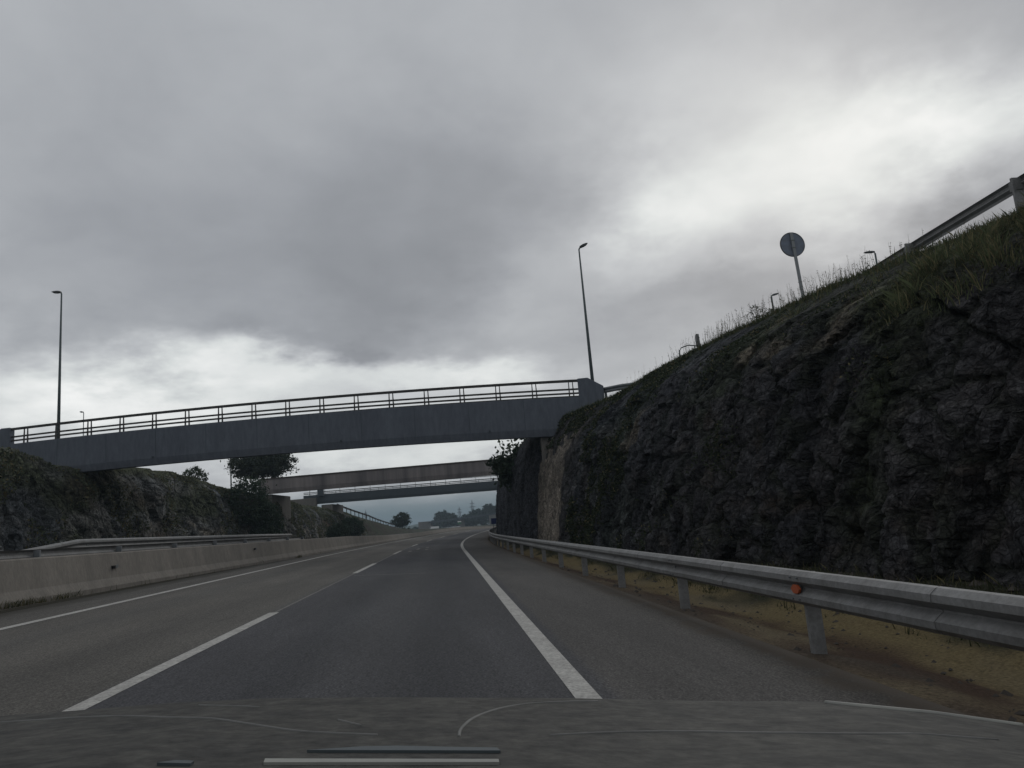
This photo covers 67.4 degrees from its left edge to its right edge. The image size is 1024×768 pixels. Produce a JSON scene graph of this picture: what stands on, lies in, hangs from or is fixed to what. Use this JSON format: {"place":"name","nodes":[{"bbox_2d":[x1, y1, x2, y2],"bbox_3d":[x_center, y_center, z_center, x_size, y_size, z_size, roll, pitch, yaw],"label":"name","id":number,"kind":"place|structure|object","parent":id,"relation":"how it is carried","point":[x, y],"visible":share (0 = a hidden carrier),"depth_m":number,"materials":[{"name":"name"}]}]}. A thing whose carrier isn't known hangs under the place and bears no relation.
{"place":"outdoors","nodes":[
{"label":"outdoors","id":0,"kind":"place"},
{"bbox_2d":[0,447,495,550],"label":"hillside","id":1,"kind":"structure","parent":0,"point":[47,495],"depth_m":46.84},
{"bbox_2d":[0,446,368,548],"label":"scrub","id":2,"kind":"object","parent":1,"relation":"on","point":[93,488],"visible":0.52,"depth_m":47.81,"materials":[{"name":"green plant"}]},
{"bbox_2d":[182,465,208,481],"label":"slope tree","id":3,"kind":"object","parent":1,"relation":"on","point":[197,472],"visible":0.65,"depth_m":77.90,"materials":[{"name":"green plant"}]},
{"bbox_2d":[222,476,276,530],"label":"hanging bush","id":4,"kind":"object","parent":1,"relation":"on","point":[256,495],"visible":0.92,"depth_m":66.06,"materials":[{"name":"green plant"}]},
{"bbox_2d":[220,454,299,479],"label":"broad tree","id":5,"kind":"object","parent":1,"relation":"on","point":[271,466],"visible":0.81,"depth_m":84.81,"materials":[{"name":"green plant"}]},
{"bbox_2d":[246,498,286,533],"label":"hanging bush","id":6,"kind":"object","parent":1,"relation":"on","point":[260,528],"visible":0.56,"depth_m":66.94,"materials":[{"name":"green plant"}]},
{"bbox_2d":[0,378,604,477],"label":"overpass","id":7,"kind":"object","parent":1,"relation":"on","point":[500,419],"visible":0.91,"depth_m":42.49,"materials":[{"name":"concrete"}]},
{"bbox_2d":[52,291,61,438],"bbox_3d":[-31.115,-0.374,52.360,0.790,12.452,0.240,-5,-10,0],"label":"street lamp","id":8,"kind":"object","parent":7,"relation":"on","point":[59,380],"visible":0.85,"depth_m":52.41,"materials":[{"name":"metal"}]},
{"bbox_2d":[340,516,366,535],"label":"hanging bush","id":9,"kind":"object","parent":1,"relation":"on","point":[356,524],"visible":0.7,"depth_m":107.93,"materials":[{"name":"green plant"}]},
{"bbox_2d":[337,504,395,526],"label":"hillside guardrail","id":10,"kind":"object","parent":1,"relation":"on","point":[354,511],"visible":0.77,"depth_m":147.13,"materials":[{"name":"metal"}]},
{"bbox_2d":[259,458,505,522],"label":"overpass","id":11,"kind":"object","parent":1,"relation":"on","point":[381,476],"visible":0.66,"depth_m":71.81,"materials":[{"name":"concrete"}]},
{"bbox_2d":[291,475,497,513],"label":"overpass","id":12,"kind":"object","parent":1,"relation":"on","point":[320,497],"visible":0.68,"depth_m":111.24,"materials":[{"name":"concrete"}]},
{"bbox_2d":[387,512,411,527],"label":"lone tree","id":13,"kind":"object","parent":1,"relation":"on","point":[404,520],"visible":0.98,"depth_m":194.75,"materials":[{"name":"green plant"}]},
{"bbox_2d":[398,523,489,528],"bbox_3d":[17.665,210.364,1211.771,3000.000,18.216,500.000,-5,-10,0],"label":"hills","id":14,"kind":"structure","parent":0,"point":[412,526],"depth_m":1125.80,"materials":[{"name":"green plant"}]},
{"bbox_2d":[0,528,969,715],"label":"road","id":15,"kind":"structure","parent":0,"point":[441,622],"depth_m":8.38,"materials":[{"name":"grey asphalt"}]},
{"bbox_2d":[0,566,246,612],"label":"gutter dirt","id":16,"kind":"structure","parent":15,"relation":"on","point":[41,604],"depth_m":16.66,"materials":[{"name":"soil"}]},
{"bbox_2d":[0,529,468,629],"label":"median edge line","id":17,"kind":"object","parent":15,"relation":"on","point":[149,595],"visible":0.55,"depth_m":15.23,"materials":[{"name":"paint"}]},
{"bbox_2d":[61,531,466,711],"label":"lane dashes","id":18,"kind":"object","parent":15,"relation":"on","point":[100,697],"visible":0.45,"depth_m":7.16,"materials":[{"name":"paint"}]},
{"bbox_2d":[275,546,411,611],"bbox_3d":[-5.523,7.641,33.685,0.156,0.010,44.540,-4,-10,-5],"label":"lane joint","id":19,"kind":"object","parent":15,"relation":"on","point":[328,586],"visible":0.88,"depth_m":16.64,"materials":[{"name":"black asphalt"}]},
{"bbox_2d":[0,697,1023,767],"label":"car","id":20,"kind":"object","parent":15,"relation":"on","point":[396,732],"visible":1,"depth_m":1.32,"materials":[{"name":"paint"}]},
{"bbox_2d":[461,530,601,698],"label":"edge line","id":21,"kind":"object","parent":15,"relation":"on","point":[575,682],"visible":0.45,"depth_m":7.58,"materials":[{"name":"paint"}]},
{"bbox_2d":[0,550,1023,647],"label":"verge grass","id":22,"kind":"structure","parent":0,"point":[555,557],"depth_m":13.73,"materials":[{"name":"green plant"}]},
{"bbox_2d":[0,0,1023,526],"label":"sky","id":23,"kind":"structure","parent":0,"point":[225,202],"materials":[{"name":"grey"}]},
{"bbox_2d":[488,533,1023,723],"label":"verge","id":24,"kind":"structure","parent":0,"point":[962,659],"depth_m":8.10,"materials":[{"name":"gravel"}]},
{"bbox_2d":[491,518,495,530],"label":"blue sign","id":25,"kind":"object","parent":24,"relation":"on","point":[493,521],"visible":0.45,"depth_m":86.45,"materials":[{"name":"metal"}]},
{"bbox_2d":[488,527,1023,653],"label":"roadside guardrail","id":26,"kind":"object","parent":24,"relation":"on","point":[992,618],"visible":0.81,"depth_m":6.44,"materials":[{"name":"metal"}]},
{"bbox_2d":[496,218,1023,588],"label":"rock cutting","id":27,"kind":"object","parent":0,"point":[909,463],"visible":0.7,"depth_m":15.09,"materials":[{"name":"grey stone"}]},
{"bbox_2d":[485,439,523,491],"bbox_3d":[1.497,5.696,52.874,6.697,4.594,5.981,-5,-10,0],"label":"overhanging tree","id":28,"kind":"object","parent":27,"relation":"on","point":[501,465],"visible":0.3,"depth_m":52.03,"materials":[{"name":"green plant"}]},
{"bbox_2d":[578,243,593,380],"bbox_3d":[4.798,-3.394,46.772,0.690,10.876,0.240,-5,-10,0],"label":"street lamp","id":29,"kind":"object","parent":27,"relation":"on","point":[588,338],"visible":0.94,"depth_m":46.79,"materials":[{"name":"metal"}]},
{"bbox_2d":[604,382,633,397],"bbox_3d":[5.535,0.546,40.111,0.203,1.239,3.125,1,-12,-30],"label":"bridge approach guardrail","id":30,"kind":"object","parent":27,"relation":"on","point":[616,387],"visible":0.59,"depth_m":40.18,"materials":[{"name":"metal"}]},
{"bbox_2d":[695,334,699,346],"bbox_3d":[7.055,-1.413,28.949,0.088,0.990,0.540,-10,-12,29],"label":"round sign","id":31,"kind":"object","parent":27,"relation":"on","point":[696,341],"visible":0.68,"depth_m":28.92,"materials":[{"name":"metal"}]},
{"bbox_2d":[539,275,899,558],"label":"creepers","id":32,"kind":"object","parent":27,"relation":"on","point":[577,421],"visible":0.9,"depth_m":28.02,"materials":[{"name":"green plant"}]},
{"bbox_2d":[745,301,772,318],"bbox_3d":[8.073,-2.304,24.916,1.043,0.745,0.631,-7,-10,10],"label":"clifftop shrub","id":33,"kind":"object","parent":27,"relation":"on","point":[758,311],"visible":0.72,"depth_m":24.86,"materials":[{"name":"green plant"}]},
{"bbox_2d":[608,219,969,394],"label":"weeds","id":34,"kind":"object","parent":27,"relation":"on","point":[763,303],"visible":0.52,"depth_m":23.40,"materials":[{"name":"green plant"}]},
{"bbox_2d":[780,232,804,296],"bbox_3d":[8.841,-3.300,23.744,0.800,2.952,0.088,-4,-10,-6],"label":"round sign","id":35,"kind":"object","parent":27,"relation":"on","point":[792,244],"visible":0.98,"depth_m":23.93,"materials":[{"name":"metal"}]},
{"bbox_2d":[864,251,877,262],"bbox_3d":[29.672,-4.093,61.257,1.020,13.694,0.240,-5,-10,0],"label":"street lamp","id":36,"kind":"object","parent":27,"relation":"on","point":[866,252],"visible":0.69,"depth_m":62.34,"materials":[{"name":"metal"}]},
{"bbox_2d":[871,173,1023,267],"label":"clifftop guardrail","id":37,"kind":"object","parent":27,"relation":"on","point":[1014,187],"visible":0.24,"depth_m":18.55,"materials":[{"name":"metal"}]},
{"bbox_2d":[566,193,1023,417],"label":"grass","id":38,"kind":"structure","parent":0,"point":[994,229],"depth_m":14.44,"materials":[{"name":"green plant"}]},
{"bbox_3d":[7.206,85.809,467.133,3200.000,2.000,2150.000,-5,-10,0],"label":"ground","id":39,"kind":"structure","parent":0,"visible":0},
{"bbox_2d":[0,526,495,610],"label":"concrete barrier","id":40,"kind":"object","parent":39,"relation":"on","point":[41,577],"visible":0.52,"depth_m":20.21,"materials":[{"name":"grey concrete"}]},
{"bbox_2d":[433,511,441,520],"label":"distant tree","id":41,"kind":"object","parent":39,"relation":"on","point":[436,515],"visible":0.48,"depth_m":445.11,"materials":[{"name":"green plant"}]},
{"bbox_2d":[437,510,449,520],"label":"distant tree","id":42,"kind":"object","parent":39,"relation":"on","point":[444,514],"visible":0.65,"depth_m":441.29,"materials":[{"name":"green plant"}]},
{"bbox_2d":[449,515,459,522],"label":"distant tree","id":43,"kind":"object","parent":39,"relation":"on","point":[454,516],"visible":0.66,"depth_m":438.49,"materials":[{"name":"green plant"}]},
{"bbox_2d":[418,513,495,528],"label":"distant overpass","id":44,"kind":"object","parent":39,"relation":"on","point":[425,525],"visible":0.57,"depth_m":394.55,"materials":[{"name":"concrete"}]},
{"bbox_2d":[434,507,495,527],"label":"undergrowth","id":45,"kind":"object","parent":39,"relation":"on","point":[470,521],"visible":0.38,"depth_m":436.48,"materials":[{"name":"green plant"}]},
{"bbox_2d":[465,513,474,525],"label":"distant tree","id":46,"kind":"object","parent":39,"relation":"on","point":[469,514],"visible":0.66,"depth_m":439.69,"materials":[{"name":"green plant"}]},
{"bbox_2d":[475,508,486,524],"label":"distant tree","id":47,"kind":"object","parent":39,"relation":"on","point":[479,519],"visible":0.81,"depth_m":438.56,"materials":[{"name":"green plant"}]},
{"bbox_2d":[484,503,494,513],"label":"distant tree","id":48,"kind":"object","parent":39,"relation":"on","point":[489,506],"visible":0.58,"depth_m":441.82,"materials":[{"name":"green plant"}]},
{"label":"opposite road","id":49,"kind":"structure","parent":0,"visible":0},
{"bbox_2d":[324,520,350,537],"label":"hanging bush","id":50,"kind":"object","parent":49,"relation":"on","point":[338,529],"visible":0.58,"depth_m":87.97,"materials":[{"name":"green plant"}]},
{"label":"median strip","id":51,"kind":"structure","parent":0,"visible":0},
{"bbox_2d":[0,536,303,559],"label":"median guardrail","id":52,"kind":"object","parent":51,"relation":"on","point":[16,554],"visible":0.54,"depth_m":20.77,"materials":[{"name":"metal"}]},
{"bbox_2d":[24,534,291,549],"bbox_3d":[-12.112,6.848,31.279,0.296,1.383,28.449,-4,-10,-4],"label":"median guardrail","id":53,"kind":"object","parent":51,"relation":"on","point":[105,542],"visible":0.59,"depth_m":24.40,"materials":[{"name":"metal"}]}
]}

